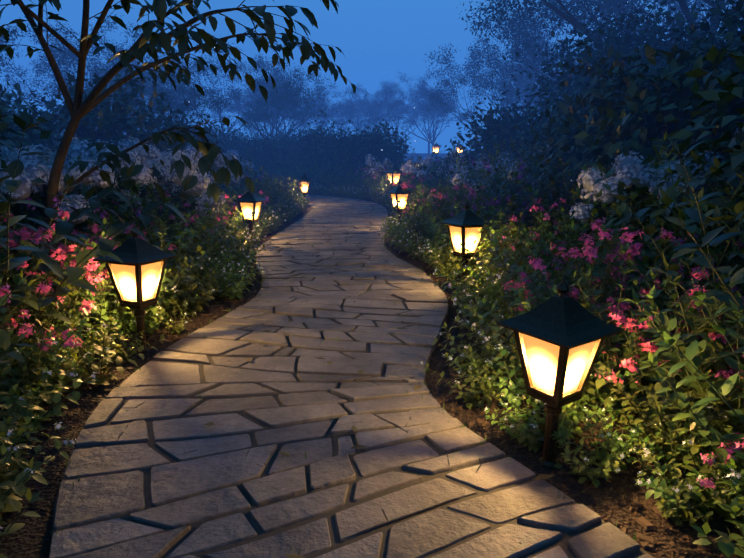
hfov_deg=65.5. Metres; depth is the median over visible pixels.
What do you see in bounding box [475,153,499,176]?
hydrangea shrub
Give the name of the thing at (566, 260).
plant
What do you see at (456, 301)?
plant
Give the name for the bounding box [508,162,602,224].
plant
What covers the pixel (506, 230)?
plant
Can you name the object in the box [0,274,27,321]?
plant
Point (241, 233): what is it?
plant
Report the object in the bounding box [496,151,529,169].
hydrangea shrub
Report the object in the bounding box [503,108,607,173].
dark shrub
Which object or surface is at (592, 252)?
pink flower
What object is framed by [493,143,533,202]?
tall plant
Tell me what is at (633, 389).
plant
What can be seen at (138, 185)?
plant
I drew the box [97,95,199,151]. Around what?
dark shrub
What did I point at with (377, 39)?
sky
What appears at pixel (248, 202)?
lantern
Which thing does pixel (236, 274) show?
plant
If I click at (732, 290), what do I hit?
pink flower
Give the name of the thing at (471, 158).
big plant leaf
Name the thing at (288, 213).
plant
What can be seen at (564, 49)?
tree
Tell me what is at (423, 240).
plant
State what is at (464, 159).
tall plant
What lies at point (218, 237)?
plant
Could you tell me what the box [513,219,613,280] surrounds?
plant
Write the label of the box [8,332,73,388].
plant
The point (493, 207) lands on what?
plant
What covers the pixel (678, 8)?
tree
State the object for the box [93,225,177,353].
lantern
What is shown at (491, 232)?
plant
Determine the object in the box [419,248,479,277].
plant
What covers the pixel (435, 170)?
plant
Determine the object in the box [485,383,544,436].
plant
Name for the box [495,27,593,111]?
tree
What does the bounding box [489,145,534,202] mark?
tall plant
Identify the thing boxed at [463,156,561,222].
plant
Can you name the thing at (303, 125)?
tree
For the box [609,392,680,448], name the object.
plant
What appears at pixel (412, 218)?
plant
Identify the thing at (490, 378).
plant
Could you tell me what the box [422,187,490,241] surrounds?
plant
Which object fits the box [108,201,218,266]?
plant
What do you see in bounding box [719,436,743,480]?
pink flower
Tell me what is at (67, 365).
plant
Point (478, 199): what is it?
plant
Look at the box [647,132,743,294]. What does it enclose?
tall plant
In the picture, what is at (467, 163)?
big plant leaf
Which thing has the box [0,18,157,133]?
tree
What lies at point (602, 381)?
plant
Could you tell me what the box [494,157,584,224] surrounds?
big plant leaf
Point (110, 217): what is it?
plant
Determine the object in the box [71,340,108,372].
plant
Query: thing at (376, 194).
plant
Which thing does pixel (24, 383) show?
plant
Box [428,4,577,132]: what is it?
tree
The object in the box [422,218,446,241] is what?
plant
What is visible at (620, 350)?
plant
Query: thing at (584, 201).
plant
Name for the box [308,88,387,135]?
tree
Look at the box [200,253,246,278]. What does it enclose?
plant
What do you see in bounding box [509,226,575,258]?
plant
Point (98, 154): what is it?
tall plant
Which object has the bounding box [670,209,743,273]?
plant
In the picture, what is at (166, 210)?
plant
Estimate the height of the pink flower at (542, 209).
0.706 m
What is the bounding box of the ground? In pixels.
[0,153,743,557]
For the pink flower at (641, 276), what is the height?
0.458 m
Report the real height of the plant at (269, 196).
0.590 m
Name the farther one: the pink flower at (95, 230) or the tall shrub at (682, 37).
the tall shrub at (682, 37)
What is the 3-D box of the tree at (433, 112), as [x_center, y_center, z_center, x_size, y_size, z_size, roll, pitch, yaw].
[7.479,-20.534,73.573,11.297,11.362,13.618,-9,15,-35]
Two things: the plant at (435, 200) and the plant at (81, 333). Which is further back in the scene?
the plant at (435, 200)
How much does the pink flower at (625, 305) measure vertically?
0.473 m
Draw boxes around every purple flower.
[0,283,10,311]
[14,197,142,270]
[67,219,128,249]
[360,167,386,188]
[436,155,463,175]
[444,192,528,246]
[462,201,502,241]
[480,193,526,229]
[626,258,719,298]
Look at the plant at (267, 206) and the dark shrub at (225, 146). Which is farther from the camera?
the dark shrub at (225, 146)
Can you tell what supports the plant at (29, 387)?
on the ground
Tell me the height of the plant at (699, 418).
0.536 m
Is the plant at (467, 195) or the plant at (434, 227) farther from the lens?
the plant at (467, 195)
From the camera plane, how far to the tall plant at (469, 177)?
8.10 m
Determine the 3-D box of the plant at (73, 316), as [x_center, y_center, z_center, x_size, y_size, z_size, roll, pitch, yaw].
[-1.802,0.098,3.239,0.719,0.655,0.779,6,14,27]
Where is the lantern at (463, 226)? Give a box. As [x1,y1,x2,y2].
[440,201,492,283]
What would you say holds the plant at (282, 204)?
on the ground
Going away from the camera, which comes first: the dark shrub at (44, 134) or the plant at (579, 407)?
the plant at (579, 407)
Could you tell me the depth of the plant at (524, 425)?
2.23 m
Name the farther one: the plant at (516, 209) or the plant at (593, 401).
the plant at (516, 209)
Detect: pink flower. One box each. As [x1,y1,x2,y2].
[0,226,92,310]
[0,259,81,367]
[0,323,83,402]
[1,209,146,338]
[1,285,96,366]
[2,270,102,328]
[3,223,98,337]
[6,226,76,307]
[15,224,138,339]
[23,244,109,318]
[36,271,52,336]
[60,263,130,329]
[82,269,132,330]
[84,223,144,305]
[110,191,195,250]
[114,242,176,291]
[130,206,164,243]
[139,200,198,242]
[193,214,228,232]
[223,190,262,225]
[391,181,435,216]
[395,174,436,188]
[400,184,472,217]
[403,198,437,220]
[434,184,492,212]
[453,187,495,209]
[501,272,556,310]
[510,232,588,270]
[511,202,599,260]
[518,216,644,312]
[533,197,576,241]
[551,237,686,322]
[562,239,683,311]
[566,287,608,319]
[568,265,643,309]
[569,268,709,407]
[581,239,743,357]
[587,276,693,333]
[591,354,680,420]
[593,317,668,419]
[598,228,741,350]
[613,297,699,352]
[613,309,690,360]
[622,233,743,293]
[693,256,743,330]
[696,431,743,528]
[697,331,741,424]
[700,310,741,352]
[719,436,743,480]
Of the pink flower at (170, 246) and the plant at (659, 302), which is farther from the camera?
the pink flower at (170, 246)
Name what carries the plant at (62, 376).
on the ground
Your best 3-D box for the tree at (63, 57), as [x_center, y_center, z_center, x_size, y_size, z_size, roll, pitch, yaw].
[-10.777,-8.127,26.161,7.135,7.176,8.601,-6,14,-25]
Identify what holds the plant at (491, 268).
on the ground
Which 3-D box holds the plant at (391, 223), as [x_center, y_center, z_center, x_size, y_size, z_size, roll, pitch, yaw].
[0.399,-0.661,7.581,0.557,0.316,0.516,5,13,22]
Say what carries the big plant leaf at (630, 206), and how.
on the ground
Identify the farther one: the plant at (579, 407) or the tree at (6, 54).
the tree at (6, 54)
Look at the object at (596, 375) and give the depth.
2.39 m
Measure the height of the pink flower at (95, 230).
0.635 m
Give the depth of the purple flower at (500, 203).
5.79 m
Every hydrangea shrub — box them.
[0,144,69,233]
[0,146,94,244]
[37,147,151,247]
[38,139,98,191]
[42,129,78,150]
[46,139,81,164]
[51,146,154,244]
[93,136,160,179]
[95,150,225,239]
[143,148,197,214]
[157,154,213,184]
[158,145,212,179]
[198,153,247,195]
[220,149,239,158]
[224,149,254,176]
[361,154,392,185]
[398,155,434,185]
[436,149,470,176]
[443,157,487,184]
[450,163,497,195]
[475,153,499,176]
[494,162,527,197]
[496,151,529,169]
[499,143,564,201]
[503,159,562,201]
[569,150,730,250]
[602,160,648,212]
[629,140,678,155]
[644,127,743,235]
[654,150,741,256]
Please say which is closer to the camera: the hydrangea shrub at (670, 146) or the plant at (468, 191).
the hydrangea shrub at (670, 146)
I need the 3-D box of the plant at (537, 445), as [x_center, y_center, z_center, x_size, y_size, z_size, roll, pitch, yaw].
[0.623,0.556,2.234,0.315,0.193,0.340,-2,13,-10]
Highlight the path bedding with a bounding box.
[50,198,647,557]
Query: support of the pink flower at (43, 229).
on the ground
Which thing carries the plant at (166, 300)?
on the ground
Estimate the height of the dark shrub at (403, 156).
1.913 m
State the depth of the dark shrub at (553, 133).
7.81 m
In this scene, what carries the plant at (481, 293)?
on the ground
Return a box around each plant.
[0,217,111,324]
[0,222,69,311]
[0,230,106,327]
[0,253,53,314]
[0,265,80,355]
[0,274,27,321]
[0,300,75,361]
[0,307,97,393]
[0,323,63,385]
[0,327,45,390]
[0,329,32,362]
[0,330,85,388]
[0,341,99,433]
[0,350,31,417]
[0,354,47,408]
[0,364,25,418]
[0,378,43,450]
[0,381,39,426]
[0,412,46,492]
[0,416,77,519]
[0,420,45,544]
[0,429,20,463]
[0,466,42,557]
[1,264,21,287]
[2,321,96,394]
[3,339,108,410]
[5,229,54,288]
[5,255,40,324]
[6,225,108,315]
[8,241,113,350]
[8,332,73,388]
[10,131,38,215]
[11,315,168,387]
[17,204,116,275]
[19,240,60,287]
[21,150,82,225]
[33,183,158,226]
[33,339,85,368]
[34,225,143,305]
[37,318,96,348]
[44,216,140,250]
[46,173,173,236]
[52,262,116,318]
[56,202,150,237]
[69,313,121,346]
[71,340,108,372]
[73,228,208,311]
[73,319,127,354]
[77,219,156,246]
[81,202,200,295]
[86,311,135,342]
[90,148,156,174]
[94,285,167,331]
[95,263,185,324]
[95,323,144,362]
[97,220,207,284]
[98,207,202,262]
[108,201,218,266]
[110,277,177,312]
[116,201,214,254]
[120,311,163,335]
[121,293,188,330]
[146,223,206,262]
[146,286,199,320]
[154,202,238,271]
[155,245,210,291]
[157,305,195,334]
[159,268,220,316]
[159,271,214,315]
[160,189,225,230]
[164,267,211,305]
[167,237,235,288]
[170,214,219,253]
[170,267,219,300]
[173,230,226,264]
[177,272,225,307]
[180,194,235,226]
[181,256,228,278]
[182,260,224,289]
[186,202,255,252]
[187,268,232,298]
[190,214,227,238]
[192,263,244,293]
[196,172,232,199]
[196,229,259,255]
[197,242,247,275]
[199,193,233,219]
[199,258,255,293]
[200,241,243,262]
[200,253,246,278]
[201,255,251,286]
[204,261,244,281]
[205,179,258,210]
[209,213,242,232]
[209,237,253,259]
[210,225,259,245]
[214,238,260,273]
[214,265,263,299]
[215,197,239,231]
[219,187,248,228]
[219,228,265,255]
[220,235,272,264]
[220,256,258,287]
[222,208,242,227]
[223,190,244,210]
[223,227,257,242]
[227,199,272,225]
[237,180,284,210]
[237,183,280,218]
[238,213,270,237]
[241,177,286,200]
[243,228,265,241]
[252,160,283,178]
[253,213,277,235]
[254,172,292,191]
[255,184,294,207]
[255,187,289,210]
[256,187,275,209]
[256,219,280,234]
[258,209,279,229]
[259,205,284,225]
[259,212,285,229]
[260,203,293,224]
[261,177,309,195]
[262,213,280,231]
[267,182,297,208]
[269,205,294,221]
[270,184,304,206]
[271,202,293,214]
[273,174,296,197]
[273,179,302,208]
[274,205,298,221]
[277,176,298,196]
[280,208,298,221]
[284,199,309,213]
[293,197,307,214]
[307,174,330,193]
[309,184,321,194]
[345,189,363,198]
[358,172,387,192]
[360,173,385,198]
[365,174,392,192]
[369,187,388,202]
[373,192,388,205]
[375,158,406,177]
[376,171,417,188]
[378,216,411,235]
[378,225,430,253]
[379,218,420,245]
[381,173,408,189]
[382,215,430,232]
[383,176,411,190]
[385,188,455,239]
[388,228,419,243]
[388,234,418,253]
[390,217,423,231]
[392,235,434,257]
[395,210,447,241]
[399,195,435,215]
[400,230,444,256]
[400,236,431,259]
[402,176,441,196]
[407,237,450,263]
[407,242,445,264]
[408,210,460,241]
[410,230,443,254]
[411,143,440,165]
[411,182,489,227]
[411,190,481,236]
[413,246,454,273]
[414,199,497,250]
[414,216,445,236]
[414,233,448,261]
[415,179,466,214]
[416,179,458,205]
[417,204,507,270]
[418,178,472,202]
[418,239,451,258]
[418,352,507,409]
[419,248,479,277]
[421,196,482,233]
[422,175,477,208]
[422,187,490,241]
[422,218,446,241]
[423,175,448,189]
[424,176,472,191]
[425,157,451,179]
[425,245,457,267]
[427,243,474,269]
[428,162,448,181]
[430,238,456,263]
[432,199,498,246]
[432,315,516,381]
[433,256,494,296]
[433,260,452,277]
[435,241,478,262]
[435,262,503,302]
[436,157,477,183]
[437,182,493,212]
[438,324,498,363]
[439,141,474,173]
[439,187,509,218]
[441,166,491,191]
[442,182,526,225]
[442,194,528,238]
[442,345,520,396]
[445,186,503,208]
[447,151,478,173]
[447,235,505,268]
[448,283,510,327]
[449,138,519,198]
[449,144,501,195]
[450,264,537,315]
[451,279,494,310]
[455,196,523,229]
[455,306,526,360]
[456,219,547,276]
[456,281,507,319]
[459,300,509,340]
[462,160,534,195]
[462,281,531,343]
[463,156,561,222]
[463,278,518,311]
[464,270,597,357]
[468,318,519,380]
[469,268,525,303]
[469,305,516,351]
[470,223,551,269]
[470,281,524,322]
[471,165,505,203]
[471,265,526,302]
[473,215,569,305]
[475,210,538,272]
[476,165,543,229]
[477,140,507,194]
[478,212,573,280]
[478,247,635,336]
[478,331,538,408]
[480,217,542,276]
[481,208,573,260]
[482,163,566,228]
[482,223,601,283]
[484,143,534,192]
[484,394,564,445]
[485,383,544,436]
[486,197,561,243]
[487,221,549,246]
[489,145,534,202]
[489,194,557,237]
[489,200,549,235]
[489,221,629,302]
[490,192,570,228]
[492,394,588,452]
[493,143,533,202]
[493,233,681,348]
[493,329,530,397]
[494,244,577,292]
[494,305,514,334]
[496,207,574,241]
[497,267,576,316]
[498,306,517,338]
[501,177,593,240]
[503,224,623,292]
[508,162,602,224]
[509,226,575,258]
[509,239,602,304]
[510,207,585,261]
[511,265,736,415]
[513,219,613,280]
[518,154,590,204]
[519,383,619,442]
[520,212,643,294]
[521,164,567,207]
[521,257,673,341]
[521,365,633,416]
[532,187,635,257]
[533,235,605,279]
[535,210,575,251]
[542,383,604,421]
[551,397,664,472]
[551,420,636,487]
[552,247,618,290]
[555,260,639,295]
[556,198,666,261]
[567,186,647,224]
[571,231,725,353]
[573,186,742,266]
[576,213,672,286]
[577,214,690,297]
[577,299,680,384]
[578,268,743,401]
[584,284,743,432]
[585,207,724,275]
[592,403,661,453]
[596,239,733,311]
[597,243,682,295]
[597,249,701,326]
[600,338,743,461]
[606,156,743,336]
[607,173,743,290]
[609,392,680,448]
[611,307,726,386]
[612,242,743,380]
[621,285,743,458]
[623,273,736,331]
[626,433,740,505]
[629,399,734,470]
[632,179,743,246]
[634,436,743,516]
[636,252,743,433]
[637,467,722,525]
[638,347,743,478]
[640,401,743,519]
[642,270,743,387]
[646,171,718,236]
[646,184,743,372]
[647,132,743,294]
[647,296,743,411]
[649,148,743,291]
[649,369,743,491]
[652,224,743,327]
[652,287,743,440]
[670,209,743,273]
[672,175,742,247]
[688,201,732,252]
[688,304,743,345]
[689,472,743,557]
[694,472,743,527]
[701,454,743,489]
[704,205,743,254]
[711,279,739,313]
[715,526,743,552]
[717,448,743,493]
[726,217,743,286]
[731,334,743,353]
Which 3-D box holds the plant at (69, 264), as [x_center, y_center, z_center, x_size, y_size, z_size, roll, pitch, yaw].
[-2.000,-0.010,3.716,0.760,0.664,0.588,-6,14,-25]
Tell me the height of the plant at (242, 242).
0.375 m
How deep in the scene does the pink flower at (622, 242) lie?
3.33 m
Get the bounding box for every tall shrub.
[0,80,61,146]
[10,101,79,141]
[11,95,63,122]
[219,125,261,156]
[228,129,263,147]
[237,131,265,151]
[258,126,292,152]
[266,124,304,147]
[274,129,299,151]
[291,126,336,155]
[291,127,331,171]
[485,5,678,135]
[517,0,696,126]
[531,15,686,109]
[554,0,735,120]
[621,5,743,71]
[622,0,743,99]
[651,32,726,89]
[652,10,743,139]
[666,0,743,142]
[682,0,743,135]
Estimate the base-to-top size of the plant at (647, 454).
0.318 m
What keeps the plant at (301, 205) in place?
on the ground
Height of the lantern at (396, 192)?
0.769 m
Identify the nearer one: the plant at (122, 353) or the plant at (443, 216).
the plant at (122, 353)
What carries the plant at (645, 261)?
on the ground
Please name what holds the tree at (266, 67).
on the ground
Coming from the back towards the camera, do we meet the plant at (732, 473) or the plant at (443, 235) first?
the plant at (443, 235)
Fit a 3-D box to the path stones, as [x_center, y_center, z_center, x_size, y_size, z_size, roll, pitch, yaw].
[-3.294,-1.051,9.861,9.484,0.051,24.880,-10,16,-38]
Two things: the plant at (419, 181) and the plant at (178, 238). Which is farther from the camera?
the plant at (419, 181)
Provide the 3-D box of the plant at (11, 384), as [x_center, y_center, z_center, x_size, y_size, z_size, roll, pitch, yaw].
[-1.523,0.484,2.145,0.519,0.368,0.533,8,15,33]
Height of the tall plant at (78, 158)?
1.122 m
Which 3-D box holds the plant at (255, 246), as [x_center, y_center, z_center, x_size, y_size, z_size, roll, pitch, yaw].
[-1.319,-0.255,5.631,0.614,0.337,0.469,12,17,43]
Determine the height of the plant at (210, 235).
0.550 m
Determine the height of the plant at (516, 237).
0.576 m
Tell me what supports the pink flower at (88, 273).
on the ground
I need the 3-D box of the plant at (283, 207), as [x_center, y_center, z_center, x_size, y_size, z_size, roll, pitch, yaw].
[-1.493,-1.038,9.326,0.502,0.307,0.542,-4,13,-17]
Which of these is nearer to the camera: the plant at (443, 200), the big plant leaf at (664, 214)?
the big plant leaf at (664, 214)
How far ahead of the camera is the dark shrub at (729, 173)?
3.60 m
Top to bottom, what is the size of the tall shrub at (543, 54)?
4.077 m
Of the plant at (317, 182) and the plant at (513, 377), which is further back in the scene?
the plant at (317, 182)
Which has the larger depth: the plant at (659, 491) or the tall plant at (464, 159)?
the tall plant at (464, 159)
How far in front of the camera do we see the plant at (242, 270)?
4.55 m
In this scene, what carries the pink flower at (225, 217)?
on the ground
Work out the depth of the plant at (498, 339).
3.04 m
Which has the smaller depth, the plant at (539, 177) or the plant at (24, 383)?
the plant at (24, 383)
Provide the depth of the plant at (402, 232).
6.75 m
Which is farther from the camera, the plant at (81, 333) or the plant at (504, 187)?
the plant at (504, 187)
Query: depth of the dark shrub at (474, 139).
12.96 m
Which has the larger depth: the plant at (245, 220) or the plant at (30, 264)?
the plant at (245, 220)
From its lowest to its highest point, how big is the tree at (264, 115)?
5.372 m
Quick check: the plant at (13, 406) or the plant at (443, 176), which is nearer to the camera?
the plant at (13, 406)
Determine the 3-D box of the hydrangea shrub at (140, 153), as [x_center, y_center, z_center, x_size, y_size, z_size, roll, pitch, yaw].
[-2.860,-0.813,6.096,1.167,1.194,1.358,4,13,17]
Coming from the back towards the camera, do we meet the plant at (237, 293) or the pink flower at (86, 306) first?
the plant at (237, 293)
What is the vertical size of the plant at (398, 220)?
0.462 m
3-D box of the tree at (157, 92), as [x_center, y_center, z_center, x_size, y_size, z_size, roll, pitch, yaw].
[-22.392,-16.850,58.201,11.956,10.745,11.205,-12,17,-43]
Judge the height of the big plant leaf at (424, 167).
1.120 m
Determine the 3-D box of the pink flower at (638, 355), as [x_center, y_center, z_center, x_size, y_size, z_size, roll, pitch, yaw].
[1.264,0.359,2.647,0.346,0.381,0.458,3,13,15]
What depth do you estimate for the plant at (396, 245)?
6.39 m
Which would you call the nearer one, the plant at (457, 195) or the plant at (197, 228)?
the plant at (197, 228)
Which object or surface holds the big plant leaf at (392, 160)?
on the ground
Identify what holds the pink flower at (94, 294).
on the ground
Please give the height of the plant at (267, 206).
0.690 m
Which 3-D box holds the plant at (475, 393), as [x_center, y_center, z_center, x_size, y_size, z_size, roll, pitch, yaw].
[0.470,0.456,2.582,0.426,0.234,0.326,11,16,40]
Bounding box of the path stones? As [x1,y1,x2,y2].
[50,194,654,557]
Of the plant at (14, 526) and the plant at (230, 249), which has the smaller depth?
the plant at (14, 526)
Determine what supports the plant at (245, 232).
on the ground
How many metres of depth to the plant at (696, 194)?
4.94 m
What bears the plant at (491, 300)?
on the ground
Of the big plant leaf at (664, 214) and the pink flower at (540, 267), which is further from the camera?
the big plant leaf at (664, 214)
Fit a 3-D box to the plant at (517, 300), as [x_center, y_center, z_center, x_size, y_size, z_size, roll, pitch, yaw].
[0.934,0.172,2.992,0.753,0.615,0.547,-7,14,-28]
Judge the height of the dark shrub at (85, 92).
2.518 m
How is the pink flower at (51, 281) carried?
on the ground
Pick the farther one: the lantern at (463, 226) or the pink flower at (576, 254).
the lantern at (463, 226)
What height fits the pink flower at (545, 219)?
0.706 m
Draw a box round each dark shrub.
[0,80,61,151]
[0,90,56,228]
[0,99,47,151]
[0,115,17,150]
[0,123,22,160]
[6,89,134,149]
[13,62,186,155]
[22,106,120,147]
[37,80,150,141]
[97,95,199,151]
[110,100,224,154]
[172,115,237,155]
[201,120,259,161]
[238,126,292,168]
[281,126,333,170]
[290,110,357,169]
[310,127,368,175]
[317,127,375,172]
[350,116,408,171]
[351,126,413,165]
[439,94,543,162]
[454,97,544,165]
[464,107,545,151]
[474,105,569,162]
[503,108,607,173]
[513,86,626,196]
[529,28,735,177]
[529,101,597,193]
[548,49,719,179]
[573,26,743,178]
[604,45,740,152]
[631,31,743,243]
[646,50,743,161]
[662,35,743,198]
[702,128,743,243]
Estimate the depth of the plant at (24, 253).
3.40 m
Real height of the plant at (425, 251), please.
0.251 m
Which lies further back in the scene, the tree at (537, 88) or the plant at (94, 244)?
the tree at (537, 88)
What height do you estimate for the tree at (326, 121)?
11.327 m
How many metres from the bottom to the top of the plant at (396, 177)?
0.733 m
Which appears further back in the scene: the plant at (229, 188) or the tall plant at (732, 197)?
the plant at (229, 188)
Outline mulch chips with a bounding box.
[1,202,725,557]
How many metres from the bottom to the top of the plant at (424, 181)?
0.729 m
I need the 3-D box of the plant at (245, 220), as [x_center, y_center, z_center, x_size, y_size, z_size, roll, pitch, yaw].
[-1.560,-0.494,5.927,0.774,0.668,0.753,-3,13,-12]
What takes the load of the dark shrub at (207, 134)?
on the ground
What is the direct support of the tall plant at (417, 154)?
on the ground
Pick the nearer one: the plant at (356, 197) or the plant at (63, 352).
the plant at (63, 352)
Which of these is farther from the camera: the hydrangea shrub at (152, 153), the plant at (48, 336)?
the hydrangea shrub at (152, 153)
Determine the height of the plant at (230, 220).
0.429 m
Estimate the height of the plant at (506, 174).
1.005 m
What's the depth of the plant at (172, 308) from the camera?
3.83 m
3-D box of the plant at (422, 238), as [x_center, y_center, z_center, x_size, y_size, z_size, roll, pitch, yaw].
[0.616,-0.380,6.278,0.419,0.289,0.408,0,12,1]
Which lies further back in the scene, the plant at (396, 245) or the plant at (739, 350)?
the plant at (396, 245)
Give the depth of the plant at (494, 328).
2.80 m
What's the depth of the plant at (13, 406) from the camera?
2.17 m
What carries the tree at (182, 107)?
on the ground
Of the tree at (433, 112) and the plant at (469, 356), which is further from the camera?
the tree at (433, 112)
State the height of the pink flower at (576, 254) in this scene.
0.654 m
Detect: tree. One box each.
[0,0,355,231]
[0,16,31,102]
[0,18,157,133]
[38,13,201,125]
[85,50,251,130]
[85,60,199,131]
[148,33,282,139]
[202,62,334,139]
[227,69,308,138]
[229,53,332,139]
[259,83,338,137]
[297,80,387,135]
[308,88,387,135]
[327,79,407,132]
[352,71,441,159]
[374,70,467,159]
[396,77,478,155]
[421,35,556,137]
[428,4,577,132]
[459,0,673,97]
[472,0,722,45]
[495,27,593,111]
[514,54,556,123]
[532,0,742,49]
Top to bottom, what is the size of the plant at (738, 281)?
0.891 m
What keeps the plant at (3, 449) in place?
on the ground
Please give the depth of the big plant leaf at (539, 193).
6.35 m
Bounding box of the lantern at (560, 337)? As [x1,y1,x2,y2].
[497,276,624,468]
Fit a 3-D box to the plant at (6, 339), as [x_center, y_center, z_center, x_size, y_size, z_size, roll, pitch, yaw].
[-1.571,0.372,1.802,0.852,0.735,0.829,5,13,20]
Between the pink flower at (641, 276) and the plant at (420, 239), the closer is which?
the pink flower at (641, 276)
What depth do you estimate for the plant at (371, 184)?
13.83 m
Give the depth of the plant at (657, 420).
2.06 m
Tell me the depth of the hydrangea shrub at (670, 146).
6.30 m
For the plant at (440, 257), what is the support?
on the ground
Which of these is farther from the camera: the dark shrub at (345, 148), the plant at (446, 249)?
the dark shrub at (345, 148)
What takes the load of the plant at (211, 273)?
on the ground
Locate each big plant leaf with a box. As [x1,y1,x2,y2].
[0,107,205,347]
[0,109,149,296]
[223,155,266,179]
[372,152,415,180]
[423,153,495,185]
[432,151,473,171]
[463,162,510,196]
[464,153,494,179]
[476,171,554,222]
[491,158,562,226]
[492,173,575,213]
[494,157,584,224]
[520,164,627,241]
[523,168,584,218]
[526,154,581,225]
[530,149,625,226]
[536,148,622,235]
[565,169,640,208]
[567,154,582,204]
[587,155,688,269]
[599,176,679,244]
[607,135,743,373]
[630,214,743,339]
[637,197,743,292]
[646,152,743,265]
[647,194,731,258]
[686,150,743,285]
[715,173,743,250]
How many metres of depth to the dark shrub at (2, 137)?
5.28 m
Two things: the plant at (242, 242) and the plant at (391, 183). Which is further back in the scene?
the plant at (391, 183)
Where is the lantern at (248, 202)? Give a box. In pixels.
[233,188,266,242]
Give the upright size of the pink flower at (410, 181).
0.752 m
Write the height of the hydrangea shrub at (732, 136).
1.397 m
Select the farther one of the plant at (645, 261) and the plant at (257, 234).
the plant at (257, 234)
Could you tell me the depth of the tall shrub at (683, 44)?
8.42 m
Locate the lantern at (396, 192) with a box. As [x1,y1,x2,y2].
[386,180,413,228]
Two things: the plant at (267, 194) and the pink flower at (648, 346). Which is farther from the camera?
the plant at (267, 194)
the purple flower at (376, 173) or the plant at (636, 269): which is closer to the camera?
the plant at (636, 269)
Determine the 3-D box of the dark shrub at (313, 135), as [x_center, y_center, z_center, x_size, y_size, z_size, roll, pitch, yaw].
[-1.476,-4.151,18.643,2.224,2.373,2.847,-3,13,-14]
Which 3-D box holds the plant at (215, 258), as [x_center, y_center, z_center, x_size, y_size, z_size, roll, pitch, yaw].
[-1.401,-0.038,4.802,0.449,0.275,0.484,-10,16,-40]
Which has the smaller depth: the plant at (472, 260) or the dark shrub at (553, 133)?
the plant at (472, 260)
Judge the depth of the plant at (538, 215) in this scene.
5.41 m
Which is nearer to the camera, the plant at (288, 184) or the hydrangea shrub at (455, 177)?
the hydrangea shrub at (455, 177)
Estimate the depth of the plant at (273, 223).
8.19 m
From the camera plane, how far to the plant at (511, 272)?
3.83 m
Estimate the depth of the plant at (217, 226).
6.15 m
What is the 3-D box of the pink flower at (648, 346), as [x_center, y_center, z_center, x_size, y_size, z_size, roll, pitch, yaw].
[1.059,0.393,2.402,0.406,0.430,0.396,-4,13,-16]
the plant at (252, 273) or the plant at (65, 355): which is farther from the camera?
the plant at (252, 273)
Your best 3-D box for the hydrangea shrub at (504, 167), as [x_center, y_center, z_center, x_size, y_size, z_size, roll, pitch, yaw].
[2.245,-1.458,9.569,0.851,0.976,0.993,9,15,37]
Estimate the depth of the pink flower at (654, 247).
3.09 m
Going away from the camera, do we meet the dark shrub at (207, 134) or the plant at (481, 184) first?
the plant at (481, 184)
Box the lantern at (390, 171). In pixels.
[383,164,402,186]
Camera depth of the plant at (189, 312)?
3.95 m
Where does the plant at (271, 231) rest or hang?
on the ground
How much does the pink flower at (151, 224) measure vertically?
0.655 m
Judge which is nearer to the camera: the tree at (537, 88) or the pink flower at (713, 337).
the pink flower at (713, 337)
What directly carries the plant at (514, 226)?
on the ground
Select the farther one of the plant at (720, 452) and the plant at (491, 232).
the plant at (491, 232)
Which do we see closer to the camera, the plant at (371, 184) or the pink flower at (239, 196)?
the pink flower at (239, 196)
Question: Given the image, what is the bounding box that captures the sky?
[0,0,741,152]
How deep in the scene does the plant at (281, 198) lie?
9.84 m
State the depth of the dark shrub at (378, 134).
16.87 m
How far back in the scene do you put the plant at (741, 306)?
2.14 m
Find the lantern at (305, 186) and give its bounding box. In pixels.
[296,172,310,202]
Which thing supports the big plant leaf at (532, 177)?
on the ground
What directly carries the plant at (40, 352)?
on the ground
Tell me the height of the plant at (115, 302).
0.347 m
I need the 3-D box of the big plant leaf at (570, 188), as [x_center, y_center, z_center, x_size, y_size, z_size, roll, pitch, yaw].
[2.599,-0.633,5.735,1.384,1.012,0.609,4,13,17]
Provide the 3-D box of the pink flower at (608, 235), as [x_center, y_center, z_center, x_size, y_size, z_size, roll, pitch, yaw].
[1.512,0.112,2.900,0.731,0.768,0.514,7,14,28]
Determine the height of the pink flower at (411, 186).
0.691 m
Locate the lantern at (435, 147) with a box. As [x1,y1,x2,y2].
[431,142,441,168]
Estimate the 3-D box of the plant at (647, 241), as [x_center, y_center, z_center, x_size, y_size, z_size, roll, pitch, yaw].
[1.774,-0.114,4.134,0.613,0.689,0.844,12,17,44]
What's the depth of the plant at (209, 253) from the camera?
4.61 m
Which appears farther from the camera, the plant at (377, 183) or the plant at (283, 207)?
the plant at (377, 183)
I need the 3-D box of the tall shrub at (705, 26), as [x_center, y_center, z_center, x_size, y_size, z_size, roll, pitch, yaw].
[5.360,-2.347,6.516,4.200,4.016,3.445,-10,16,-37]
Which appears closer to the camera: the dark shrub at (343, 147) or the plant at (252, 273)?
the plant at (252, 273)
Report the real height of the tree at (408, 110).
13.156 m
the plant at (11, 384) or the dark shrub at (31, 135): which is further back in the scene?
the dark shrub at (31, 135)
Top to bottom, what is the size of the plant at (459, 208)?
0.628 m
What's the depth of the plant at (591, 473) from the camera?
1.95 m
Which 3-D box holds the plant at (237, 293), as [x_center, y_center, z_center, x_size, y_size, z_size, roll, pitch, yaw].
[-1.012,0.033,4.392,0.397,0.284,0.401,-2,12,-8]
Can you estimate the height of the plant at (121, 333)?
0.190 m
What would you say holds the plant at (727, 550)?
on the ground
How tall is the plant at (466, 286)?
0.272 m

